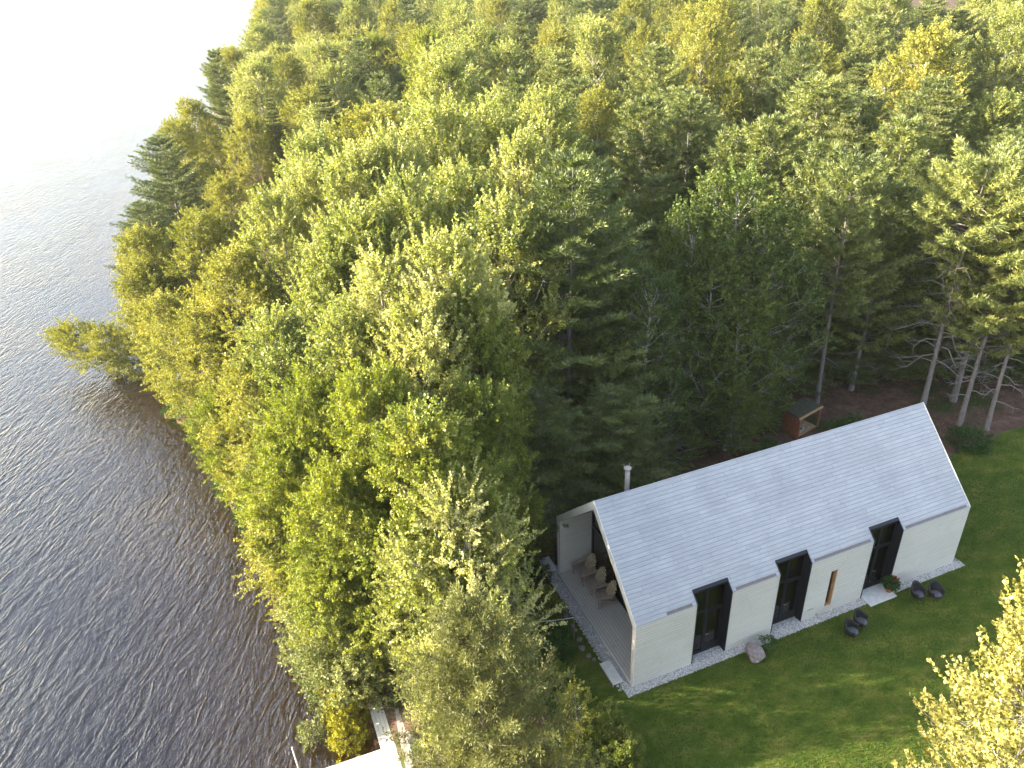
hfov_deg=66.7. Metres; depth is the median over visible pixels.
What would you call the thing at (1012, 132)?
red pine tree
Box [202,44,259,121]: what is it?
birch tree
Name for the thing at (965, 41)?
aspen tree
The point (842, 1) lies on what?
aspen tree
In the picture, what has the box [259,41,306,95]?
aspen tree
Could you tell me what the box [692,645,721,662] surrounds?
gravel recess
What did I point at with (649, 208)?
white pine tree
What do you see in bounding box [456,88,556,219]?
aspen tree
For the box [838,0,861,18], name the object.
aspen tree
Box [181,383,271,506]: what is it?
broadleaf tree
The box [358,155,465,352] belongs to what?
aspen tree
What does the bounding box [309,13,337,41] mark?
birch tree
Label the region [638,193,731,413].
broadleaf tree
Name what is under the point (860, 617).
tub chair
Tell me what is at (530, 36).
red pine tree
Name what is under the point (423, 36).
broadleaf tree
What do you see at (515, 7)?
white pine tree
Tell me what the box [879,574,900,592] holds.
potted plant
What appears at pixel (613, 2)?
red pine tree
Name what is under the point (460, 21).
aspen tree
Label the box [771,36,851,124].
birch tree
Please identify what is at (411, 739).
shore stone
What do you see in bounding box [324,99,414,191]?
tree
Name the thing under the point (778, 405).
broadleaf tree
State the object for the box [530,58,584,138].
red pine tree
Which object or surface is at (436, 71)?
aspen tree
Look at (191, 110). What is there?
birch tree
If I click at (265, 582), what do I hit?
birch tree
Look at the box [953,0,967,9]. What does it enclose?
white pine tree
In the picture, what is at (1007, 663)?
poplar tree
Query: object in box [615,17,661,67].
red pine tree
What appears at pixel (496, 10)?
birch tree
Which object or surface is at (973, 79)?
red pine tree
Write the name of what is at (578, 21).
aspen tree
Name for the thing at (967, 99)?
white pine tree
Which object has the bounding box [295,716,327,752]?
shrub
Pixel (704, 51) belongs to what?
birch tree
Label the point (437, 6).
aspen tree
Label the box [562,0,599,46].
white pine tree
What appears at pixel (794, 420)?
firewood shelter
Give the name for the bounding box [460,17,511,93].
aspen tree
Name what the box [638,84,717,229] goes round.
red pine tree
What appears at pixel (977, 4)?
aspen tree
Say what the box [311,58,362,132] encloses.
aspen tree
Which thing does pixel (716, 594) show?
window
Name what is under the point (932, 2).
red pine tree
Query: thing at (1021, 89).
red pine tree
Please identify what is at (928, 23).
red pine tree
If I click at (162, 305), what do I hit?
birch tree
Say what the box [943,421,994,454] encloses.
shrub
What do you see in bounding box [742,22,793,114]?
aspen tree
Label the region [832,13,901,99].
red pine tree
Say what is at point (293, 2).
birch tree
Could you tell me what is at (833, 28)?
birch tree
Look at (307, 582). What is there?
broadleaf tree
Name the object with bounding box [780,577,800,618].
door
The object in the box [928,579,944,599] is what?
tub chair
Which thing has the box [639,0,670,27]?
aspen tree
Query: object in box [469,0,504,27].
aspen tree
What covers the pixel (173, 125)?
birch tree
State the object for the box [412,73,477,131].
birch tree
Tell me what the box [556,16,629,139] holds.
aspen tree
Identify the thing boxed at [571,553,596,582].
slatted lounge chair
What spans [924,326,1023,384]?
white pine tree
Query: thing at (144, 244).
birch tree
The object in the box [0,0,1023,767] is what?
ground
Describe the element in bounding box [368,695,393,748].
walkway
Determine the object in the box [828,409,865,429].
shrub
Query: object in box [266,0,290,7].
broadleaf tree
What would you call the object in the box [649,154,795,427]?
broadleaf tree
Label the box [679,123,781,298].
red pine tree
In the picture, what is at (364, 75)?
white pine tree
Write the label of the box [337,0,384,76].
aspen tree
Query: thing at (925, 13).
red pine tree
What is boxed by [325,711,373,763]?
yellow shrub
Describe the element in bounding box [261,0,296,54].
white pine tree
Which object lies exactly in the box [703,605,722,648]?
door
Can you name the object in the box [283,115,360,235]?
aspen tree
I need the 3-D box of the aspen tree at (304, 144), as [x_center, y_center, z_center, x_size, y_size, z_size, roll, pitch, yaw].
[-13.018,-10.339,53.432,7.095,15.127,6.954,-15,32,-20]
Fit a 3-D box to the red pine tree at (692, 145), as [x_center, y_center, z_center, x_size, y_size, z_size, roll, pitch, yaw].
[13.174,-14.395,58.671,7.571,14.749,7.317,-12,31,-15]
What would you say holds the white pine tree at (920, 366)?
on the ground at (116, 596)
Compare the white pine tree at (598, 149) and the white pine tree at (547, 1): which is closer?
the white pine tree at (598, 149)
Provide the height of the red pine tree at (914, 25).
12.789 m
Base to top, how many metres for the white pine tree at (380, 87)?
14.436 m
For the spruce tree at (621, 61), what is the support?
on the ground at (116, 596)
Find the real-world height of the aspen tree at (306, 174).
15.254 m
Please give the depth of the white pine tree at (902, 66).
79.11 m
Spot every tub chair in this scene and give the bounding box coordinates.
[844,618,858,640]
[853,608,868,628]
[910,580,926,602]
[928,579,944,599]
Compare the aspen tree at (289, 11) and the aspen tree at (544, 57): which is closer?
the aspen tree at (544, 57)
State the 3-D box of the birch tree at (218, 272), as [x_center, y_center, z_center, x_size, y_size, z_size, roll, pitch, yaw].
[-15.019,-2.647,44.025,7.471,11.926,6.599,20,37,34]
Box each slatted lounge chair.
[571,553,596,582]
[581,566,606,595]
[591,580,617,608]
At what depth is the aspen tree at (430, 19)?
144.33 m
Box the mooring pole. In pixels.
[291,747,298,767]
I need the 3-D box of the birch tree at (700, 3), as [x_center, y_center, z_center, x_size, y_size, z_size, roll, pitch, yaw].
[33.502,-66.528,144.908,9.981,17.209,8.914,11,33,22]
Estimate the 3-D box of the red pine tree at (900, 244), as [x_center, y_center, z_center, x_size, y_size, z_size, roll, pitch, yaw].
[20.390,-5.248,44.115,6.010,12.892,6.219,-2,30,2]
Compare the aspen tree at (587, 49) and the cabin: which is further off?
the aspen tree at (587, 49)
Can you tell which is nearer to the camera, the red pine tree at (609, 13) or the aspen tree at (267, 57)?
the aspen tree at (267, 57)
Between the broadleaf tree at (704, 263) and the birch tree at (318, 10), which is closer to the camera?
the broadleaf tree at (704, 263)
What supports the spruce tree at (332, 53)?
on the ground at (116, 596)
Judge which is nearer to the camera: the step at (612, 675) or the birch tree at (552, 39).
the step at (612, 675)
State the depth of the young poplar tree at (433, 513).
26.03 m
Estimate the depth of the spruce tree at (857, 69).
65.53 m
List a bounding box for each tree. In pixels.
[38,311,173,385]
[104,200,207,297]
[106,257,198,362]
[108,220,201,336]
[118,133,226,272]
[131,285,222,416]
[148,115,224,202]
[148,295,259,426]
[159,203,263,329]
[166,156,232,219]
[168,93,232,193]
[176,236,306,390]
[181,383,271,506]
[192,343,315,519]
[194,48,257,166]
[200,44,245,126]
[200,169,266,257]
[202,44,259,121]
[221,109,287,218]
[221,299,327,478]
[223,53,296,167]
[225,173,316,361]
[226,434,358,611]
[232,493,318,621]
[234,50,292,114]
[235,18,297,64]
[243,16,269,50]
[247,0,261,15]
[249,4,292,49]
[251,355,378,562]
[256,0,287,22]
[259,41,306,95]
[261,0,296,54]
[262,81,352,157]
[264,97,291,213]
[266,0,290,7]
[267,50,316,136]
[270,150,360,324]
[272,121,354,290]
[277,220,384,369]
[278,447,415,671]
[280,5,298,43]
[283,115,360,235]
[284,542,411,681]
[286,0,301,7]
[287,1,301,42]
[288,29,332,83]
[289,100,357,140]
[290,0,341,31]
[290,192,440,339]
[291,0,345,63]
[291,37,352,101]
[291,288,415,464]
[293,135,422,293]
[305,349,441,592]
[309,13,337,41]
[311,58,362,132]
[314,84,340,140]
[318,237,474,412]
[322,30,352,65]
[322,37,371,84]
[323,48,358,111]
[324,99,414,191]
[327,0,342,18]
[330,0,348,16]
[334,10,349,29]
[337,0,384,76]
[341,10,385,59]
[341,392,525,669]
[342,37,396,105]
[343,111,449,274]
[348,29,401,105]
[348,456,567,700]
[351,71,408,147]
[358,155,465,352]
[363,281,503,477]
[363,515,455,696]
[364,0,393,39]
[365,100,417,135]
[376,0,416,77]
[382,576,611,767]
[383,0,436,95]
[384,20,428,94]
[385,59,416,109]
[388,0,417,39]
[389,212,531,453]
[393,84,501,241]
[395,33,495,181]
[399,22,457,117]
[404,599,501,761]
[409,0,436,25]
[411,154,537,316]
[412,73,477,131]
[419,290,538,498]
[424,16,434,30]
[424,97,486,221]
[428,0,450,28]
[432,0,473,36]
[434,0,489,67]
[436,374,549,582]
[441,34,492,88]
[453,185,586,412]
[455,64,494,110]
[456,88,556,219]
[460,0,474,14]
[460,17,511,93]
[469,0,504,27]
[476,78,511,127]
[480,0,515,43]
[481,38,538,94]
[481,115,575,351]
[482,471,556,573]
[485,146,689,482]
[490,66,558,180]
[494,11,544,89]
[494,28,518,43]
[502,378,624,550]
[508,0,534,60]
[508,0,535,21]
[512,77,598,248]
[512,85,571,169]
[515,0,548,35]
[525,44,579,89]
[526,17,566,69]
[529,22,578,83]
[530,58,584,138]
[536,0,550,19]
[543,0,576,29]
[544,25,569,47]
[546,381,687,509]
[551,75,619,168]
[551,151,636,334]
[555,208,682,419]
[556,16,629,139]
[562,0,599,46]
[564,9,607,78]
[574,80,636,201]
[579,24,637,86]
[581,140,639,213]
[584,0,620,22]
[592,0,628,21]
[593,9,615,25]
[598,171,706,327]
[599,260,694,445]
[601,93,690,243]
[606,45,627,124]
[610,0,656,42]
[611,41,699,163]
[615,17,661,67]
[616,18,677,88]
[616,70,665,149]
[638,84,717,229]
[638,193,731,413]
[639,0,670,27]
[639,379,714,471]
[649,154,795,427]
[650,90,727,265]
[650,244,769,439]
[651,0,697,32]
[658,25,680,43]
[659,0,705,73]
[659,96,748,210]
[665,7,736,129]
[669,29,735,101]
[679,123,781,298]
[684,373,774,458]
[688,286,791,442]
[689,188,838,431]
[691,0,707,9]
[693,0,748,70]
[701,65,764,167]
[706,110,820,330]
[717,0,765,61]
[719,46,784,128]
[723,0,757,63]
[726,37,745,72]
[735,16,757,47]
[735,354,796,435]
[741,33,832,172]
[742,0,801,103]
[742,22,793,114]
[745,70,864,212]
[748,0,780,39]
[750,135,870,344]
[751,0,787,42]
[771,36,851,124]
[771,307,860,396]
[772,253,851,383]
[777,141,917,403]
[779,0,808,10]
[783,111,865,270]
[786,7,815,40]
[787,0,850,93]
[789,16,819,48]
[794,0,804,11]
[799,85,897,201]
[800,0,847,42]
[813,62,870,199]
[817,14,853,49]
[817,60,902,154]
[818,302,916,384]
[819,47,855,89]
[822,179,940,390]
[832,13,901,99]
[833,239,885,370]
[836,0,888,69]
[836,0,923,77]
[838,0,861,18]
[841,0,878,18]
[847,112,955,279]
[861,14,973,165]
[866,295,959,381]
[869,40,917,98]
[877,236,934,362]
[881,134,1023,405]
[882,73,975,182]
[888,11,921,53]
[890,555,1023,767]
[891,85,959,292]
[894,18,960,79]
[896,43,980,155]
[900,5,936,29]
[902,2,910,12]
[906,259,981,373]
[907,139,1023,402]
[918,4,947,22]
[920,0,952,16]
[921,56,977,150]
[921,183,1023,426]
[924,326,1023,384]
[925,10,940,29]
[936,8,985,86]
[942,5,986,41]
[946,29,978,113]
[949,84,1023,211]
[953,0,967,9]
[953,126,1023,223]
[953,217,1023,430]
[954,0,998,71]
[967,1,1023,135]
[969,344,1023,378]
[971,0,1023,101]
[981,322,1023,376]
[982,41,1023,94]
[988,79,1023,149]
[1000,87,1023,133]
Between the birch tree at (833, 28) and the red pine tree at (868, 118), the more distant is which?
the birch tree at (833, 28)
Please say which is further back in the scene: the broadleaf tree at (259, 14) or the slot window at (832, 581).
the broadleaf tree at (259, 14)
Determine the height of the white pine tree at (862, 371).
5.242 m
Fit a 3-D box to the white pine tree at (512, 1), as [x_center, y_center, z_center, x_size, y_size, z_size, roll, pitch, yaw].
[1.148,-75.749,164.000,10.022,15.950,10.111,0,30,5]
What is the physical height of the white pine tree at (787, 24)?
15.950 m
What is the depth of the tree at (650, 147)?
53.70 m
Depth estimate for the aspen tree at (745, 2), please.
123.96 m
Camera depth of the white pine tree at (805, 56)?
71.86 m
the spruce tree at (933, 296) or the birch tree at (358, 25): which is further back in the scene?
the birch tree at (358, 25)
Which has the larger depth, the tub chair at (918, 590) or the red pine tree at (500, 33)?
the red pine tree at (500, 33)
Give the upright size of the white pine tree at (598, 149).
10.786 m
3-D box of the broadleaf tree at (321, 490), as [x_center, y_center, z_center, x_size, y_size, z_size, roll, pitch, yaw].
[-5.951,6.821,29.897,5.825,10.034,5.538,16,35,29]
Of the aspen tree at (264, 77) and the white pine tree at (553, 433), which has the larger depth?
the aspen tree at (264, 77)
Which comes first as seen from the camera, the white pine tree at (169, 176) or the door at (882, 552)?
the door at (882, 552)
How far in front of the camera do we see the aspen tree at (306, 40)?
115.10 m
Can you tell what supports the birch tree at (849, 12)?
on the ground at (116, 596)
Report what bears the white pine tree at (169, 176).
on the ground at (116, 596)
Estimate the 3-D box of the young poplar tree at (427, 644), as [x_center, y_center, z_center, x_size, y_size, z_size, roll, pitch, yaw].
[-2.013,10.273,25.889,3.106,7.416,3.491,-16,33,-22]
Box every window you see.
[691,577,732,663]
[770,549,812,632]
[824,569,837,605]
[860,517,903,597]
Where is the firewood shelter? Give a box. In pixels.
[781,397,822,438]
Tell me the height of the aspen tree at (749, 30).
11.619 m
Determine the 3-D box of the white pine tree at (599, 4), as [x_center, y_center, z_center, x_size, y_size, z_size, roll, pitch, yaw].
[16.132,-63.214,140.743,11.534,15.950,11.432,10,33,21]
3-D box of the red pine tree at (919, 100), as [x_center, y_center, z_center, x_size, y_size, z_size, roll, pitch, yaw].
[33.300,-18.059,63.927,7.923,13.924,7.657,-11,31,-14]
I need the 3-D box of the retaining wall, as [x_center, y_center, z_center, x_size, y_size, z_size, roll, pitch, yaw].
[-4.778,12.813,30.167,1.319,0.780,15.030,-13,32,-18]
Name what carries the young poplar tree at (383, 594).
on the ground at (116, 596)
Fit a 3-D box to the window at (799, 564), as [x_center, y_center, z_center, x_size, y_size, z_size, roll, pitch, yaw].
[10.924,8.216,30.896,1.500,3.591,0.570,-13,32,-18]
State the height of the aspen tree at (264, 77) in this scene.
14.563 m
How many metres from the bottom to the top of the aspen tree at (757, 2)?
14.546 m
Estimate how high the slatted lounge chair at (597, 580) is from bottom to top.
0.973 m
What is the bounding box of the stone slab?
[539,556,556,572]
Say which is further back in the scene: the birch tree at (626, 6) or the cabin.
the birch tree at (626, 6)
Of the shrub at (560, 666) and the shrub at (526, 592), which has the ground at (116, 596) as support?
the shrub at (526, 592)
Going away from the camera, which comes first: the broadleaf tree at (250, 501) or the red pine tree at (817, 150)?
the broadleaf tree at (250, 501)
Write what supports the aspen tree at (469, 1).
on the ground at (116, 596)
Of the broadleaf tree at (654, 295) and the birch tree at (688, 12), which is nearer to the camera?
the broadleaf tree at (654, 295)
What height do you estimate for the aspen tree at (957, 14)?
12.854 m
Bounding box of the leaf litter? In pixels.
[534,372,1023,559]
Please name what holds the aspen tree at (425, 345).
on the ground at (116, 596)
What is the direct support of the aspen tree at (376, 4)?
on the ground at (116, 596)
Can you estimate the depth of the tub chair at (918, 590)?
32.43 m
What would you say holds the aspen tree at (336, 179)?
on the ground at (116, 596)
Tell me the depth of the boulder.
30.03 m
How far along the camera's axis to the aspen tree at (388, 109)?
64.75 m
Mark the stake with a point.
(574, 629)
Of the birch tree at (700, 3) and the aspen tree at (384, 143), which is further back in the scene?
the birch tree at (700, 3)
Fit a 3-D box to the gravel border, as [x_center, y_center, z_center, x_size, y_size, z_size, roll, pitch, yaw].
[10.596,8.115,34.709,16.930,0.070,7.760,-13,32,-18]
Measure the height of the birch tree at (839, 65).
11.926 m
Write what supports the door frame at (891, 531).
in the cabin
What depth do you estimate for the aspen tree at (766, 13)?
143.74 m
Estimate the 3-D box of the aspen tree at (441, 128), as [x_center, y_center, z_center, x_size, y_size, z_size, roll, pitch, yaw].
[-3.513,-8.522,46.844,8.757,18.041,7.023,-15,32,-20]
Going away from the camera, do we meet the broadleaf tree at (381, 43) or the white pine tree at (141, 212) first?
the white pine tree at (141, 212)
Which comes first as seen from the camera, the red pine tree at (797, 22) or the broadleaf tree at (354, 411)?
the broadleaf tree at (354, 411)
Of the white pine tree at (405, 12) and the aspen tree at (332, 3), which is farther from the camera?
the aspen tree at (332, 3)
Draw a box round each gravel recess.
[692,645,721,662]
[772,616,797,631]
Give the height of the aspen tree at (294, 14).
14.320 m
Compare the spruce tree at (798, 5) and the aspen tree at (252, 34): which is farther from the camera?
the spruce tree at (798, 5)
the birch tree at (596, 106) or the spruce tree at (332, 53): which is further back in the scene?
the spruce tree at (332, 53)
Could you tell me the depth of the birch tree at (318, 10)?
133.63 m
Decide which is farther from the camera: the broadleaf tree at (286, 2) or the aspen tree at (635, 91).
the broadleaf tree at (286, 2)
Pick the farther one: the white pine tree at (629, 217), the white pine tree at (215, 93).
the white pine tree at (215, 93)
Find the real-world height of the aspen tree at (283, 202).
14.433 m
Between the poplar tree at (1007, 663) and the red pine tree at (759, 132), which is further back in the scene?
the red pine tree at (759, 132)
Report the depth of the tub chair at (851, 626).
30.84 m
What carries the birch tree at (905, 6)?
on the ground at (116, 596)
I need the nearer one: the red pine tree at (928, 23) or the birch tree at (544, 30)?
the red pine tree at (928, 23)
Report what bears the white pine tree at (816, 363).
on the ground at (116, 596)
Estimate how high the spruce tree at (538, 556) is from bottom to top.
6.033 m
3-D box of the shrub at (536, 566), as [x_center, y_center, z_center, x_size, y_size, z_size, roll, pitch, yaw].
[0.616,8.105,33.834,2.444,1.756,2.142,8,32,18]
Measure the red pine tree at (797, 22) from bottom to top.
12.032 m
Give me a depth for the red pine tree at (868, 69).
74.04 m
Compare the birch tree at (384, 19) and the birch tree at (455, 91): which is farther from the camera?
the birch tree at (384, 19)
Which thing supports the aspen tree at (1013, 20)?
on the ground at (116, 596)
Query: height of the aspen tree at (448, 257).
15.805 m
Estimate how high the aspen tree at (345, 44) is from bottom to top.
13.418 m
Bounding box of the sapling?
[556,675,598,748]
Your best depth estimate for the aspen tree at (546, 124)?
50.39 m
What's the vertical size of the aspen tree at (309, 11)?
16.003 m
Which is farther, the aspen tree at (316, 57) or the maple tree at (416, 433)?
the aspen tree at (316, 57)
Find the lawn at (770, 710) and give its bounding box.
[536,427,1023,767]
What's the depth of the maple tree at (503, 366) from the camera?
31.68 m
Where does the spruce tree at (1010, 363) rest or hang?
on the ground at (116, 596)
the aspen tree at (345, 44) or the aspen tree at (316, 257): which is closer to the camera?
the aspen tree at (316, 257)
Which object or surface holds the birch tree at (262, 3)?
on the ground at (116, 596)
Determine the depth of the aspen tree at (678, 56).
88.21 m
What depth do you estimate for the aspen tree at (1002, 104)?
61.17 m
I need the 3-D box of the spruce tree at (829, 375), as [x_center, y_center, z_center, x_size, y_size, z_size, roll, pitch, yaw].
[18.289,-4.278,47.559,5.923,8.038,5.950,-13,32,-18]
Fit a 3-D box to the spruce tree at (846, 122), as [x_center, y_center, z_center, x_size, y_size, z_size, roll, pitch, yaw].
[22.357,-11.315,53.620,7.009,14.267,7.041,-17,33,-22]
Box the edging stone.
[578,645,584,650]
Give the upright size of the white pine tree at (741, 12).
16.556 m
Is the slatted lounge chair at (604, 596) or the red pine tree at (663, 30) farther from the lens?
the red pine tree at (663, 30)
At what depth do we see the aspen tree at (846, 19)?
122.48 m
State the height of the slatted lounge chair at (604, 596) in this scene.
0.973 m
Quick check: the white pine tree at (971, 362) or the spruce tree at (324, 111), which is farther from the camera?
the spruce tree at (324, 111)
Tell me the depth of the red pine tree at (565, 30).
116.54 m
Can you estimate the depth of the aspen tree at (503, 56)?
87.65 m
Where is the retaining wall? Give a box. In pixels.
[376,665,414,767]
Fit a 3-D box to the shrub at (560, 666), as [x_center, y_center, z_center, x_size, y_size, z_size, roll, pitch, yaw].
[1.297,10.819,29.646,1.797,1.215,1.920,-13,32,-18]
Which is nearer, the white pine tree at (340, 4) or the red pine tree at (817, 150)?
the red pine tree at (817, 150)
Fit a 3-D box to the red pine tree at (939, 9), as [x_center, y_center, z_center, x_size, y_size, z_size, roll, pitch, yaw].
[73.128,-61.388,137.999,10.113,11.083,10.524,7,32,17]
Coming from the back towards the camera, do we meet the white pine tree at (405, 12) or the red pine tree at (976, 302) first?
the white pine tree at (405, 12)
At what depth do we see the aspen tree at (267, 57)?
105.15 m
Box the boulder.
[745,642,765,662]
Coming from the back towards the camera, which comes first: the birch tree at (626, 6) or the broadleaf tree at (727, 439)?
the birch tree at (626, 6)
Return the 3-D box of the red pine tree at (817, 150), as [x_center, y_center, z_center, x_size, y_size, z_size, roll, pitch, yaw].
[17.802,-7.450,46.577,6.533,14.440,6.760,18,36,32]
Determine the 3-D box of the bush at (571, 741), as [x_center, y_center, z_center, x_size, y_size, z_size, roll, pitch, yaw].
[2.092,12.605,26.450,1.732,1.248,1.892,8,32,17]
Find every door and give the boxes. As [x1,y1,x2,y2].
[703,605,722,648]
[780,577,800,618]
[869,543,890,584]
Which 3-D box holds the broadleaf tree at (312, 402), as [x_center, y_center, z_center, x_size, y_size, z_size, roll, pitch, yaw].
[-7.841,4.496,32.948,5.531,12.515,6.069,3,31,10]
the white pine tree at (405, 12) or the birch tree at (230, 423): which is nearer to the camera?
the birch tree at (230, 423)
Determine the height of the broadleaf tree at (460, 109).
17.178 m
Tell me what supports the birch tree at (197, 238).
on the ground at (116, 596)
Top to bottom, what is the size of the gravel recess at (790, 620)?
0.062 m
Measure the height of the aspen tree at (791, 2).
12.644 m
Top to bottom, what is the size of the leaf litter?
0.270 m
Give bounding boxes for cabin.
[556,402,970,686]
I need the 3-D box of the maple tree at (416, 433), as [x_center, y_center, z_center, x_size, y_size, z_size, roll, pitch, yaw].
[-3.035,5.645,28.738,6.955,11.707,7.332,-16,33,-21]
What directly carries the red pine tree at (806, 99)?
on the ground at (116, 596)
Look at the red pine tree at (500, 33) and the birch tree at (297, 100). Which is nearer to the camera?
the birch tree at (297, 100)
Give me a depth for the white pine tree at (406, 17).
120.31 m
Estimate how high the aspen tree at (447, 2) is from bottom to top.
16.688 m
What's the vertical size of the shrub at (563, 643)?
1.293 m
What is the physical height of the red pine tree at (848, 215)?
15.004 m
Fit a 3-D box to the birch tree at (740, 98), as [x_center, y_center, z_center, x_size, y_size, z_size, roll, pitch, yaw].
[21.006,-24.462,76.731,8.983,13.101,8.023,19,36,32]
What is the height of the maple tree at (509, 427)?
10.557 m
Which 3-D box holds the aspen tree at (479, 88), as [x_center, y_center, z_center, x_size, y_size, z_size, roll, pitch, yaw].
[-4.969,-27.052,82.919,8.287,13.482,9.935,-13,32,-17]
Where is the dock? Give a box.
[327,744,401,767]
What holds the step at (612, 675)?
on the lawn at (770, 710)
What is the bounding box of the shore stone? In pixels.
[404,731,416,743]
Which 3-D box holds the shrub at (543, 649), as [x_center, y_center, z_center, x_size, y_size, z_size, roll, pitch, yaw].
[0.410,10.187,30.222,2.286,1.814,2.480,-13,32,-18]
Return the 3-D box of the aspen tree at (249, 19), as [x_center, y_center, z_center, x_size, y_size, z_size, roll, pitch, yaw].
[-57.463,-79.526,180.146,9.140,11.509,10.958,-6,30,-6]
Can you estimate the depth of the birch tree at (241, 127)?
76.29 m
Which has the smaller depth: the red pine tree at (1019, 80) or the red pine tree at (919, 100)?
the red pine tree at (919, 100)
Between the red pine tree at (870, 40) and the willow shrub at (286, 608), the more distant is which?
the red pine tree at (870, 40)
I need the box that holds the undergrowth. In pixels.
[140,128,800,719]
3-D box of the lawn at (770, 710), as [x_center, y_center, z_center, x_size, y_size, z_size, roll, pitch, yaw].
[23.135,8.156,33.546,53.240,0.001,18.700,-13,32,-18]
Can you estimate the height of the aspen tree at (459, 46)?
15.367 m
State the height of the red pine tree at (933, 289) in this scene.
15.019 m
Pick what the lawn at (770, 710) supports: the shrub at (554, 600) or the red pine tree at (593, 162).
the shrub at (554, 600)
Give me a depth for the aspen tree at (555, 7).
136.38 m
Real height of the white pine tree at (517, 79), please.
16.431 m
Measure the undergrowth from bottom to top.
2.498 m
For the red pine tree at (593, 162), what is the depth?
41.94 m
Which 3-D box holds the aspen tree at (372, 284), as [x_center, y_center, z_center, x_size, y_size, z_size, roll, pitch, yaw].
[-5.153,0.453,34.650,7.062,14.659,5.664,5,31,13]
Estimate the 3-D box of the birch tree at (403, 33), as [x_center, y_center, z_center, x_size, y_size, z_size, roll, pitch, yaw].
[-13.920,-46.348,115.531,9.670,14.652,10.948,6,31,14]
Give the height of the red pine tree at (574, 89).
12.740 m
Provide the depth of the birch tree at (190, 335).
42.84 m
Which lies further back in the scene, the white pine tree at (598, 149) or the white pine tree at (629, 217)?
the white pine tree at (598, 149)
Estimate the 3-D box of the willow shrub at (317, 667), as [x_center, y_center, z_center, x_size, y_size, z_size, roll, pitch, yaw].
[-6.416,10.635,30.297,4.336,5.409,5.079,-13,32,-18]
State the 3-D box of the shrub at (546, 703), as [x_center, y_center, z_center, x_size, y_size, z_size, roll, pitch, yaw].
[0.383,11.036,28.760,2.107,1.803,2.439,-13,32,-18]
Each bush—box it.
[549,731,597,767]
[564,696,646,767]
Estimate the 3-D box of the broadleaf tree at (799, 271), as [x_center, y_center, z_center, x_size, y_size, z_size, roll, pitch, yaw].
[13.391,-3.401,40.937,6.223,13.467,7.312,-23,36,-31]
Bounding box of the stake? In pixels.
[573,617,574,639]
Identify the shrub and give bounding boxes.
[270,584,359,688]
[286,599,403,724]
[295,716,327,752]
[317,666,385,750]
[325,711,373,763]
[497,577,541,619]
[510,555,554,587]
[510,657,553,717]
[511,594,551,644]
[515,624,550,676]
[525,584,567,622]
[530,650,567,690]
[533,628,577,673]
[538,614,571,652]
[750,435,780,453]
[757,634,785,655]
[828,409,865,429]
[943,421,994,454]
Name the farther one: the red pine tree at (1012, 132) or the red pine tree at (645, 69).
the red pine tree at (645, 69)
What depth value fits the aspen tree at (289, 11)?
181.80 m
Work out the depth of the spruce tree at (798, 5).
162.91 m
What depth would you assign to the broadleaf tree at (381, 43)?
114.25 m
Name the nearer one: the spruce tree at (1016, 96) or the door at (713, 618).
the door at (713, 618)
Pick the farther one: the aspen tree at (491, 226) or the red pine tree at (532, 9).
the red pine tree at (532, 9)
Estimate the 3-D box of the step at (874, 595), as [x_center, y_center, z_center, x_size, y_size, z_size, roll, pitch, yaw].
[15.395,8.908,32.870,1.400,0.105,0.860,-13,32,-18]
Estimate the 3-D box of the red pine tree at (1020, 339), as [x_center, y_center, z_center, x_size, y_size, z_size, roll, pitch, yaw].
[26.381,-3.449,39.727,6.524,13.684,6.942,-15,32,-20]
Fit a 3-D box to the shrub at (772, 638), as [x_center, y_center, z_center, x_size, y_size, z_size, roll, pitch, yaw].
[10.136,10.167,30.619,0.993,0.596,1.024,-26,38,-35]
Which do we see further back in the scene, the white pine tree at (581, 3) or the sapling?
the white pine tree at (581, 3)
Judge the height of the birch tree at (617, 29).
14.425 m
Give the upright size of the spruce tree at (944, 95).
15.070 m
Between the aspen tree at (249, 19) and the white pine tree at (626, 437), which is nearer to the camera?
the white pine tree at (626, 437)
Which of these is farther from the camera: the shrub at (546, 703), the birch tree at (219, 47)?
the birch tree at (219, 47)
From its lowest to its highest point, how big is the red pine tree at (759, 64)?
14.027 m
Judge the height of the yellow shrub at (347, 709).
2.399 m
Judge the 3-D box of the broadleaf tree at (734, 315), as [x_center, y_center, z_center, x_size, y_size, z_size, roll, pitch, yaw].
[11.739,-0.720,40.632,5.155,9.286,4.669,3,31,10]
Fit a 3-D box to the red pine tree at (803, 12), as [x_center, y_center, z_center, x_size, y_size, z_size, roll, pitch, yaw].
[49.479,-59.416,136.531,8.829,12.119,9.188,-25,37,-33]
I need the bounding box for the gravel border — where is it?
[546,557,963,696]
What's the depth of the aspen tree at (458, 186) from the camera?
37.41 m
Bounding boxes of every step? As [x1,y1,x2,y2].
[599,660,622,686]
[861,583,896,606]
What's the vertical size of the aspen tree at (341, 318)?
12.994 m
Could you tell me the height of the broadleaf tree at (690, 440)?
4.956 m
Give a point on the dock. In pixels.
(385, 757)
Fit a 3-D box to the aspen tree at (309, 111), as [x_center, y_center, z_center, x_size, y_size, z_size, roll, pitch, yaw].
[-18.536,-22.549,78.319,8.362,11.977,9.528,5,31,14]

